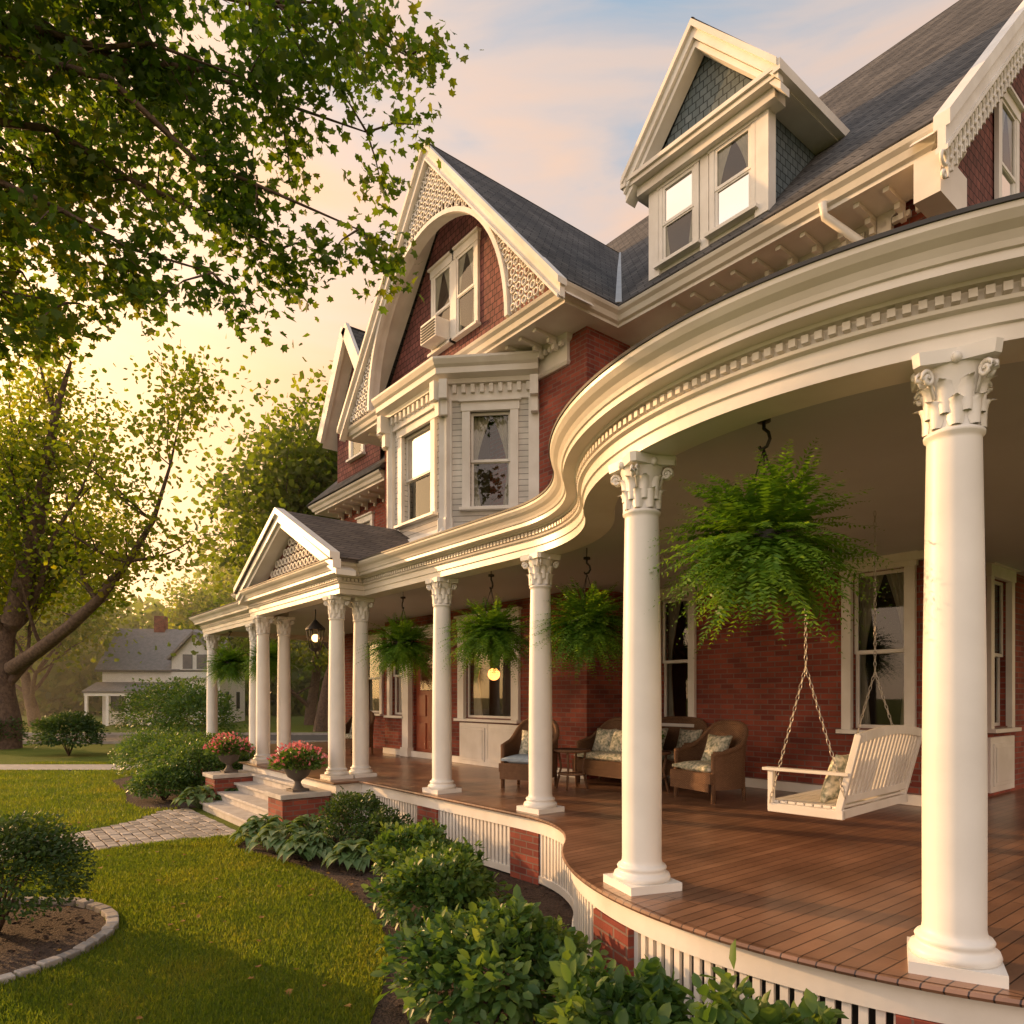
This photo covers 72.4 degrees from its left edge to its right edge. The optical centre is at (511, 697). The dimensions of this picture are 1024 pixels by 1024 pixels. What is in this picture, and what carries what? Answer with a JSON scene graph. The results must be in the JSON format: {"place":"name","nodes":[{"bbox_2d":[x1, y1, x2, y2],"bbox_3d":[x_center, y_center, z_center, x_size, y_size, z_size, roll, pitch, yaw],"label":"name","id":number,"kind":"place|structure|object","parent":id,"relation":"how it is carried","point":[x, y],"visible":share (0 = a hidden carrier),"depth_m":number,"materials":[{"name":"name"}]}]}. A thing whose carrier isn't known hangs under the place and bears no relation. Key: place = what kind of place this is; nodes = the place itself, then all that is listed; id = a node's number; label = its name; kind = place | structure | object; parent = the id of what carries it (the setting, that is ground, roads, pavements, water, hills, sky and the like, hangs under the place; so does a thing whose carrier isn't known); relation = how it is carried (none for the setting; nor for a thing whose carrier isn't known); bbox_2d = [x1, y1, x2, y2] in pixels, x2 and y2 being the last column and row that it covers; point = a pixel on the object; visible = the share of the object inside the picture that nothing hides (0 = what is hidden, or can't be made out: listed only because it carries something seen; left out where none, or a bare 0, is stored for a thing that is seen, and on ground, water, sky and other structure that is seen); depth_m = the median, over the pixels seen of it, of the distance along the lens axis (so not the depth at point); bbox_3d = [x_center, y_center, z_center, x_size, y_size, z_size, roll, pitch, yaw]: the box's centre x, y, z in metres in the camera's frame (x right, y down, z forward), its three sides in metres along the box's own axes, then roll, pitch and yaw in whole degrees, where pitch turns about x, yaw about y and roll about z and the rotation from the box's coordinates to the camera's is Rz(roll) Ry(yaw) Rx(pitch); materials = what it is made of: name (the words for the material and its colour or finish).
{"place":"outdoors","nodes":[
{"label":"outdoors","id":0,"kind":"place"},
{"bbox_2d":[0,764,142,769],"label":"sidewalk","id":1,"kind":"structure","parent":0,"point":[56,766],"depth_m":20.54,"materials":[{"name":"concrete"}]},
{"bbox_2d":[0,808,240,859],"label":"paved path","id":2,"kind":"structure","parent":0,"point":[187,829],"depth_m":10.67,"materials":[{"name":"stone"}]},
{"bbox_2d":[23,735,327,740],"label":"street","id":3,"kind":"structure","parent":0,"point":[272,737],"depth_m":35.58,"materials":[{"name":"asphalt"}]},
{"bbox_2d":[23,733,327,743],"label":"street kerb","id":4,"kind":"structure","parent":3,"relation":"on","point":[118,742],"depth_m":37.98,"materials":[{"name":"concrete"}]},
{"bbox_2d":[0,709,388,1023],"bbox_3d":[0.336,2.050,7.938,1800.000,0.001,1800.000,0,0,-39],"label":"ground","id":5,"kind":"structure","parent":0,"point":[56,753],"depth_m":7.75,"materials":[{"name":"plant"}]},
{"bbox_2d":[0,904,105,974],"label":"mulch bed","id":6,"kind":"object","parent":5,"relation":"on","point":[57,932],"visible":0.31,"depth_m":6.03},
{"bbox_2d":[0,810,97,931],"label":"round boxwood","id":7,"kind":"object","parent":6,"relation":"on","point":[17,838],"visible":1,"depth_m":5.98,"materials":[{"name":"green plant"}]},
{"bbox_2d":[0,897,118,984],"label":"stone edging","id":8,"kind":"object","parent":6,"relation":"on","point":[111,916],"visible":0.75,"depth_m":5.75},
{"bbox_2d":[24,709,109,755],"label":"background shrub","id":9,"kind":"object","parent":5,"relation":"on","point":[75,722],"visible":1,"depth_m":24.04,"materials":[{"name":"green plant"}]},
{"bbox_2d":[0,530,156,725],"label":"shade tree","id":10,"kind":"object","parent":5,"relation":"on","point":[72,641],"visible":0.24,"depth_m":49.27,"materials":[{"name":"green plant"}]},
{"bbox_2d":[0,760,244,847],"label":"lawn grass","id":11,"kind":"structure","parent":5,"relation":"on","point":[52,797],"depth_m":13.93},
{"bbox_2d":[0,260,254,749],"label":"oak tree","id":12,"kind":"object","parent":5,"relation":"on","point":[28,553],"visible":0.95,"depth_m":26.10,"materials":[{"name":"green plant"}]},
{"bbox_2d":[106,688,190,729],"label":"background shrub","id":13,"kind":"object","parent":5,"relation":"on","point":[126,705],"visible":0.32,"depth_m":32.30,"materials":[{"name":"green plant"}]},
{"bbox_2d":[112,771,201,808],"bbox_3d":[-7.409,2.044,16.342,3.600,0.001,7.200,0,0,-39],"label":"mulch bed","id":14,"kind":"object","parent":5,"relation":"on","point":[152,802],"visible":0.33,"depth_m":13.87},
{"bbox_2d":[106,726,193,779],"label":"round shrub","id":15,"kind":"object","parent":14,"relation":"on","point":[134,746],"visible":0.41,"depth_m":16.34,"materials":[{"name":"green plant"}]},
{"bbox_2d":[122,763,200,799],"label":"round shrub","id":16,"kind":"object","parent":14,"relation":"on","point":[145,778],"visible":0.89,"depth_m":13.52,"materials":[{"name":"green plant"}]},
{"bbox_2d":[129,732,224,785],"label":"round shrub","id":17,"kind":"object","parent":14,"relation":"on","point":[163,746],"visible":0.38,"depth_m":15.20,"materials":[{"name":"green plant"}]},
{"bbox_2d":[145,740,242,793],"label":"round shrub","id":18,"kind":"object","parent":14,"relation":"on","point":[181,756],"visible":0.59,"depth_m":14.16,"materials":[{"name":"green plant"}]},
{"bbox_2d":[170,784,221,808],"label":"hosta plant","id":19,"kind":"object","parent":14,"relation":"on","point":[181,798],"visible":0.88,"depth_m":12.77,"materials":[{"name":"green plant"}]},
{"bbox_2d":[82,616,247,725],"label":"neighbour house","id":20,"kind":"structure","parent":5,"relation":"on","point":[162,663],"depth_m":53.02,"materials":[{"name":"white wood"}]},
{"bbox_2d":[117,675,223,737],"bbox_3d":[-12.611,0.611,25.942,3.654,2.896,3.657,0,0,-39],"label":"background shrub","id":21,"kind":"object","parent":5,"relation":"on","point":[153,695],"visible":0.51,"depth_m":25.33,"materials":[{"name":"green plant"}]},
{"bbox_2d":[15,544,328,715],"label":"distant trees","id":22,"kind":"object","parent":5,"relation":"on","point":[58,692],"visible":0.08,"depth_m":77.59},
{"bbox_2d":[153,679,246,737],"bbox_3d":[-11.305,0.697,25.019,3.027,2.721,3.017,0,0,1],"label":"background shrub","id":23,"kind":"object","parent":5,"relation":"on","point":[201,699],"visible":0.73,"depth_m":24.58,"materials":[{"name":"green plant"}]},
{"bbox_2d":[25,815,382,1018],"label":"fallen leaves","id":24,"kind":"object","parent":5,"relation":"on","point":[286,991],"visible":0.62,"depth_m":6.20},
{"bbox_2d":[137,527,299,662],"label":"shade tree","id":25,"kind":"object","parent":5,"relation":"on","point":[176,602],"visible":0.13,"depth_m":62.85,"materials":[{"name":"green plant"}]},
{"bbox_2d":[133,333,339,731],"bbox_3d":[-10.132,-9.190,39.047,19.813,22.827,17.721,0,0,-39],"label":"shade tree","id":26,"kind":"object","parent":5,"relation":"on","point":[298,473],"visible":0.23,"depth_m":36.45,"materials":[{"name":"green plant"}]},
{"bbox_2d":[154,499,328,724],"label":"shade tree","id":27,"kind":"object","parent":5,"relation":"on","point":[319,662],"visible":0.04,"depth_m":49.81,"materials":[{"name":"green plant"}]},
{"bbox_2d":[0,0,483,381],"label":"maple tree","id":28,"kind":"object","parent":5,"relation":"on","point":[80,170],"visible":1,"depth_m":7.56,"materials":[{"name":"green plant"}]},
{"bbox_2d":[200,773,317,831],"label":"entry steps","id":29,"kind":"structure","parent":5,"relation":"on","point":[243,803],"depth_m":12.12,"materials":[{"name":"stone"}]},
{"bbox_2d":[203,770,330,835],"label":"step pedestals","id":30,"kind":"object","parent":5,"relation":"on","point":[284,804],"visible":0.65,"depth_m":10.55,"materials":[{"name":"red brick"}]},
{"bbox_2d":[203,731,254,772],"bbox_3d":[-5.396,1.037,13.341,0.932,0.787,0.931,0,0,-39],"label":"flower urn","id":31,"kind":"object","parent":30,"relation":"on","point":[221,747],"visible":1,"depth_m":13.21,"materials":[{"name":"metal"}]},
{"bbox_2d":[266,740,327,792],"bbox_3d":[-3.270,1.037,10.692,0.928,0.786,0.918,0,0,-39],"label":"flower urn","id":32,"kind":"object","parent":30,"relation":"on","point":[301,758],"visible":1,"depth_m":10.56,"materials":[{"name":"metal"}]},
{"bbox_2d":[238,829,572,1023],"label":"mulch bed","id":33,"kind":"object","parent":5,"relation":"on","point":[383,1010],"visible":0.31,"depth_m":7.15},
{"bbox_2d":[227,813,289,846],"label":"hosta plant","id":34,"kind":"object","parent":33,"relation":"on","point":[250,825],"visible":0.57,"depth_m":9.60,"materials":[{"name":"green plant"}]},
{"bbox_2d":[244,819,310,853],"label":"hosta plant","id":35,"kind":"object","parent":33,"relation":"on","point":[269,838],"visible":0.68,"depth_m":8.99,"materials":[{"name":"green plant"}]},
{"bbox_2d":[0,835,572,1018],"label":"mulch chips","id":36,"kind":"object","parent":33,"relation":"on","point":[36,951],"visible":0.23,"depth_m":6.31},
{"bbox_2d":[276,831,336,863],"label":"hosta plant","id":37,"kind":"object","parent":33,"relation":"on","point":[312,845],"visible":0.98,"depth_m":8.57,"materials":[{"name":"green plant"}]},
{"bbox_2d":[286,814,342,840],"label":"hosta plant","id":38,"kind":"object","parent":33,"relation":"on","point":[306,819],"visible":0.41,"depth_m":9.76,"materials":[{"name":"green plant"}]},
{"bbox_2d":[321,838,378,872],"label":"hosta plant","id":39,"kind":"object","parent":33,"relation":"on","point":[353,849],"visible":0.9,"depth_m":8.22,"materials":[{"name":"green plant"}]},
{"bbox_2d":[313,786,389,840],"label":"boxwood shrub","id":40,"kind":"object","parent":33,"relation":"on","point":[371,804],"visible":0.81,"depth_m":9.07,"materials":[{"name":"green plant"}]},
{"bbox_2d":[345,805,413,851],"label":"boxwood shrub","id":41,"kind":"object","parent":33,"relation":"on","point":[372,824],"visible":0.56,"depth_m":8.69,"materials":[{"name":"green plant"}]},
{"bbox_2d":[362,817,455,880],"bbox_3d":[-1.086,1.688,7.725,1.186,0.744,1.131,0,0,-39],"label":"leafy shrub","id":42,"kind":"object","parent":33,"relation":"on","point":[409,834],"visible":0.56,"depth_m":7.50,"materials":[{"name":"green plant"}]},
{"bbox_2d":[360,836,513,930],"bbox_3d":[-0.629,1.648,6.079,1.260,0.822,1.216,0,0,16],"label":"leafy shrub","id":43,"kind":"object","parent":33,"relation":"on","point":[439,887],"visible":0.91,"depth_m":5.79,"materials":[{"name":"green plant"}]},
{"bbox_2d":[417,836,483,886],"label":"leafy shrub","id":44,"kind":"object","parent":33,"relation":"on","point":[431,844],"visible":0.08,"depth_m":7.06,"materials":[{"name":"green plant"}]},
{"bbox_2d":[370,884,612,1023],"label":"leafy shrub","id":45,"kind":"object","parent":33,"relation":"on","point":[460,948],"visible":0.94,"depth_m":4.21,"materials":[{"name":"green plant"}]},
{"bbox_2d":[533,936,693,1023],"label":"leafy shrub","id":46,"kind":"object","parent":33,"relation":"on","point":[649,993],"visible":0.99,"depth_m":3.41,"materials":[{"name":"green plant"}]},
{"bbox_2d":[673,939,848,1023],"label":"leafy shrub","id":47,"kind":"object","parent":33,"relation":"on","point":[727,1006],"visible":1,"depth_m":2.81,"materials":[{"name":"green plant"}]},
{"bbox_2d":[200,769,942,1023],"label":"brick piers","id":48,"kind":"structure","parent":5,"relation":"on","point":[616,938],"depth_m":4.91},
{"bbox_2d":[208,760,1023,1023],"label":"porch skirt lattice","id":49,"kind":"object","parent":5,"relation":"on","point":[685,955],"visible":0.33,"depth_m":4.08,"materials":[{"name":"wood"}]},
{"bbox_2d":[340,199,1023,795],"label":"brick walls","id":50,"kind":"structure","parent":5,"relation":"on","point":[752,679],"depth_m":10.25,"materials":[{"name":"brick"}]},
{"bbox_2d":[368,633,383,715],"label":"window frame","id":51,"kind":"object","parent":50,"relation":"attached to","point":[376,696],"visible":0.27,"depth_m":18.36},
{"bbox_2d":[383,628,402,717],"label":"window frame","id":52,"kind":"object","parent":50,"relation":"attached to","point":[389,697],"visible":0.21,"depth_m":15.96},
{"bbox_2d":[371,351,538,541],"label":"bay walls","id":53,"kind":"structure","parent":50,"relation":"attached to","point":[443,384],"depth_m":12.09,"materials":[{"name":"wood"}]},
{"bbox_2d":[394,405,489,529],"bbox_3d":[-1.318,-4.075,13.274,1.320,2.348,1.549,0,0,-39],"label":"bay window frame","id":54,"kind":"object","parent":53,"relation":"attached to","point":[424,495],"visible":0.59,"depth_m":13.03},
{"bbox_2d":[408,428,429,479],"bbox_3d":[-1.673,-4.125,12.990,0.037,1.610,0.990,0,0,-39],"label":"bay window glass","id":55,"kind":"object","parent":54,"relation":"in","point":[418,454],"visible":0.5,"depth_m":13.02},
{"bbox_2d":[458,396,520,511],"bbox_3d":[-0.314,-4.075,12.645,1.320,2.349,1.219,0,0,-84],"label":"bay window frame","id":56,"kind":"object","parent":53,"relation":"attached to","point":[473,430],"visible":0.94,"depth_m":12.10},
{"bbox_2d":[453,606,521,723],"bbox_3d":[-0.022,-0.455,13.414,1.320,2.487,2.000,0,0,-39],"label":"window frame","id":57,"kind":"object","parent":50,"relation":"attached to","point":[495,696],"visible":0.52,"depth_m":13.70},
{"bbox_2d":[308,122,966,520],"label":"eaves cornice","id":58,"kind":"structure","parent":50,"relation":"attached to","point":[874,194],"depth_m":9.53,"materials":[{"name":"paint"}]},
{"bbox_2d":[337,143,593,444],"bbox_3d":[-1.365,-8.088,13.236,0.760,4.525,7.440,0,0,-39],"label":"gable fretwork","id":59,"kind":"object","parent":58,"relation":"on","point":[425,216],"visible":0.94,"depth_m":13.23,"materials":[{"name":"paint"}]},
{"bbox_2d":[660,585,696,726],"bbox_3d":[3.012,-0.540,11.461,1.320,2.659,1.099,0,0,-39],"label":"window frame","id":60,"kind":"object","parent":50,"relation":"attached to","point":[680,681],"visible":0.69,"depth_m":11.40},
{"bbox_2d":[337,66,1023,483],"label":"gable shingle walls","id":61,"kind":"structure","parent":50,"relation":"on","point":[977,166],"depth_m":12.80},
{"bbox_2d":[346,441,365,462],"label":"gable window frame","id":62,"kind":"object","parent":61,"relation":"attached to","point":[356,451],"visible":0.31,"depth_m":17.89,"materials":[{"name":"white paint"}]},
{"bbox_2d":[420,315,449,349],"bbox_3d":[-1.500,-7.110,13.672,0.365,0.380,0.550,0,0,-39],"label":"window air conditioner","id":63,"kind":"object","parent":61,"relation":"attached to","point":[434,332],"depth_m":13.52,"materials":[{"name":"white paint"}]},
{"bbox_2d":[427,249,454,357],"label":"gable window frame","id":64,"kind":"object","parent":61,"relation":"attached to","point":[440,270],"visible":0.76,"depth_m":13.78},
{"bbox_2d":[449,226,481,343],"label":"gable window frame","id":65,"kind":"object","parent":61,"relation":"attached to","point":[466,284],"visible":1,"depth_m":13.15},
{"bbox_2d":[306,0,1022,506],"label":"roofs","id":66,"kind":"structure","parent":61,"relation":"attached to","point":[904,88],"depth_m":11.17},
{"bbox_2d":[317,0,1023,443],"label":"side rake fretwork","id":67,"kind":"object","parent":66,"relation":"attached to","point":[967,108],"visible":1,"depth_m":8.07,"materials":[{"name":"white paint"}]},
{"bbox_2d":[620,17,849,280],"bbox_3d":[3.966,-7.965,10.956,3.760,3.130,2.680,0,0,-39],"label":"roof dormer","id":68,"kind":"object","parent":66,"relation":"attached to","point":[717,87],"visible":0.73,"depth_m":9.77,"materials":[{"name":"paint"}]},
{"bbox_2d":[653,158,700,269],"bbox_3d":[2.442,-7.145,10.326,0.122,1.290,0.840,0,0,-39],"label":"dormer window frame","id":69,"kind":"object","parent":68,"relation":"attached to","point":[679,235],"visible":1,"depth_m":10.34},
{"bbox_2d":[666,171,691,220],"bbox_3d":[2.471,-7.130,10.350,0.012,1.080,0.540,0,0,-39],"label":"dormer window glass","id":70,"kind":"object","parent":69,"relation":"in","point":[678,196],"visible":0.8,"depth_m":10.34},
{"bbox_2d":[704,116,758,239],"bbox_3d":[3.016,-7.145,9.608,0.122,1.290,0.840,0,0,-39],"label":"dormer window frame","id":71,"kind":"object","parent":68,"relation":"attached to","point":[732,157],"visible":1,"depth_m":9.64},
{"bbox_2d":[718,173,748,224],"bbox_3d":[3.046,-7.130,9.632,0.012,1.080,0.540,0,0,-39],"label":"dormer window glass","id":72,"kind":"object","parent":71,"relation":"in","point":[733,199],"visible":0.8,"depth_m":9.64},
{"bbox_2d":[994,84,1023,198],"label":"side gable window frame","id":73,"kind":"object","parent":61,"relation":"attached to","point":[1008,109],"visible":0.59,"depth_m":9.47,"materials":[{"name":"white paint"}]},
{"bbox_2d":[383,624,1014,806],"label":"wall trim","id":74,"kind":"structure","parent":50,"relation":"attached to","point":[480,744],"depth_m":13.15,"materials":[{"name":"white paint"}]},
{"bbox_2d":[836,550,917,733],"bbox_3d":[4.967,-0.540,9.016,1.320,2.659,1.159,0,0,-39],"label":"window frame","id":75,"kind":"object","parent":50,"relation":"attached to","point":[896,650],"visible":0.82,"depth_m":8.96,"materials":[{"name":"wood"}]},
{"bbox_2d":[985,562,1021,732],"bbox_3d":[6.168,-0.540,9.772,1.199,2.659,1.320,0,0,-39],"label":"window frame","id":76,"kind":"object","parent":50,"relation":"attached to","point":[999,572],"visible":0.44,"depth_m":9.52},
{"bbox_2d":[0,0,958,692],"label":"sky","id":77,"kind":"structure","parent":0,"point":[557,101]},
{"bbox_2d":[233,361,1023,636],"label":"porch ceiling","id":78,"kind":"structure","parent":0,"point":[870,439],"depth_m":5.77,"materials":[{"name":"paint"}]},
{"bbox_2d":[201,631,249,689],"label":"hanging fern","id":79,"kind":"object","parent":78,"relation":"hanging from","point":[228,666],"visible":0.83,"depth_m":16.60,"materials":[{"name":"plant"}]},
{"bbox_2d":[239,637,300,683],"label":"hanging fern","id":80,"kind":"object","parent":78,"relation":"hanging from","point":[273,659],"visible":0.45,"depth_m":14.88,"materials":[{"name":"plant"}]},
{"bbox_2d":[305,609,324,654],"bbox_3d":[-3.552,-1.180,12.640,0.312,0.820,0.360,0,0,-39],"label":"hanging lantern","id":81,"kind":"object","parent":78,"relation":"hanging from","point":[314,625],"visible":1,"depth_m":12.60,"materials":[{"name":"metal"}]},
{"bbox_2d":[356,597,432,686],"bbox_3d":[-1.688,-0.933,10.972,1.548,1.585,1.472,0,0,-31],"label":"hanging fern","id":82,"kind":"object","parent":78,"relation":"hanging from","point":[404,648],"visible":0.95,"depth_m":10.76,"materials":[{"name":"plant"}]},
{"bbox_2d":[437,571,529,681],"bbox_3d":[-0.312,-0.945,9.162,1.479,1.559,1.562,0,0,-23],"label":"hanging fern","id":83,"kind":"object","parent":78,"relation":"hanging from","point":[491,635],"visible":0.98,"depth_m":8.95,"materials":[{"name":"plant"}]},
{"bbox_2d":[520,548,623,682],"bbox_3d":[0.869,-0.929,8.034,1.596,1.592,1.674,0,0,-6],"label":"hanging fern","id":84,"kind":"object","parent":78,"relation":"hanging from","point":[584,629],"visible":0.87,"depth_m":7.84,"materials":[{"name":"plant"}]},
{"bbox_2d":[647,418,900,658],"bbox_3d":[1.526,-0.982,4.301,1.595,1.486,1.516,0,0,-39],"label":"hanging fern","id":85,"kind":"object","parent":78,"relation":"hanging from","point":[761,550],"visible":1,"depth_m":4.09,"materials":[{"name":"plant"}]},
{"bbox_2d":[762,484,921,819],"bbox_3d":[2.856,-0.397,5.974,1.450,2.664,0.776,0,0,-43],"label":"porch swing","id":86,"kind":"object","parent":78,"relation":"hanging from","point":[877,763],"visible":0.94,"depth_m":5.63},
{"bbox_2d":[238,741,1023,1007],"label":"porch floor","id":87,"kind":"structure","parent":0,"point":[751,873],"depth_m":5.37,"materials":[{"name":"wood"}]},
{"bbox_2d":[203,634,220,741],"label":"porch column","id":88,"kind":"structure","parent":87,"relation":"on","point":[211,640],"depth_m":17.91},
{"bbox_2d":[245,623,256,756],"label":"porch column","id":89,"kind":"structure","parent":87,"relation":"on","point":[251,629],"depth_m":15.31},
{"bbox_2d":[250,615,274,763],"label":"porch column","id":90,"kind":"structure","parent":87,"relation":"on","point":[263,623],"depth_m":13.73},
{"bbox_2d":[273,616,294,757],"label":"porch column","id":91,"kind":"structure","parent":87,"relation":"on","point":[283,624],"depth_m":14.00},
{"bbox_2d":[320,595,352,779],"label":"porch column","id":92,"kind":"structure","parent":87,"relation":"on","point":[336,769],"depth_m":11.08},
{"bbox_2d":[345,710,374,753],"bbox_3d":[-3.536,0.794,15.882,0.715,0.996,0.730,0,0,21],"label":"wicker armchair","id":93,"kind":"object","parent":87,"relation":"on","point":[348,734],"visible":0.38,"depth_m":15.90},
{"bbox_2d":[348,597,376,777],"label":"porch column","id":94,"kind":"structure","parent":87,"relation":"on","point":[360,607],"depth_m":11.34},
{"bbox_2d":[422,577,461,794],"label":"porch column","id":95,"kind":"structure","parent":87,"relation":"on","point":[441,589],"depth_m":9.44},
{"bbox_2d":[499,718,559,788],"bbox_3d":[0.265,0.794,10.036,0.755,0.996,0.730,0,0,26],"label":"wicker armchair","id":96,"kind":"object","parent":87,"relation":"on","point":[514,764],"visible":0.61,"depth_m":9.93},
{"bbox_2d":[517,552,564,814],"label":"porch column","id":97,"kind":"structure","parent":87,"relation":"on","point":[540,798],"depth_m":7.84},
{"bbox_2d":[553,748,590,790],"bbox_3d":[0.846,1.012,9.897,0.540,0.564,0.540,0,0,-39],"label":"wicker side table","id":98,"kind":"object","parent":87,"relation":"on","point":[568,773],"visible":1,"depth_m":9.81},
{"bbox_2d":[572,717,621,781],"bbox_3d":[1.563,0.794,10.412,0.730,0.996,1.287,0,0,-39],"label":"wicker settee","id":99,"kind":"object","parent":87,"relation":"on","point":[603,744],"visible":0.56,"depth_m":10.48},
{"bbox_2d":[603,451,681,895],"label":"porch column","id":100,"kind":"structure","parent":87,"relation":"on","point":[640,869],"depth_m":4.67,"materials":[{"name":"wood"}]},
{"bbox_2d":[662,716,707,775],"bbox_3d":[2.385,0.794,10.729,0.730,0.996,1.237,0,0,-39],"label":"wicker settee","id":101,"kind":"object","parent":87,"relation":"on","point":[674,738],"visible":0.27,"depth_m":10.71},
{"bbox_2d":[670,720,748,803],"bbox_3d":[2.534,0.794,8.918,0.730,0.996,0.835,0,0,-27],"label":"wicker armchair","id":102,"kind":"object","parent":87,"relation":"on","point":[714,755],"visible":1,"depth_m":8.78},
{"bbox_2d":[907,337,1008,988],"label":"porch column","id":103,"kind":"structure","parent":87,"relation":"on","point":[951,938],"depth_m":3.25,"materials":[{"name":"wood"}]},
{"bbox_2d":[188,192,1023,641],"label":"porch entablature","id":104,"kind":"structure","parent":103,"relation":"on","point":[872,312],"depth_m":3.79,"materials":[{"name":"wood"}]},
{"bbox_2d":[233,507,409,605],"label":"portico pediment","id":105,"kind":"structure","parent":104,"relation":"on","point":[287,541],"depth_m":12.19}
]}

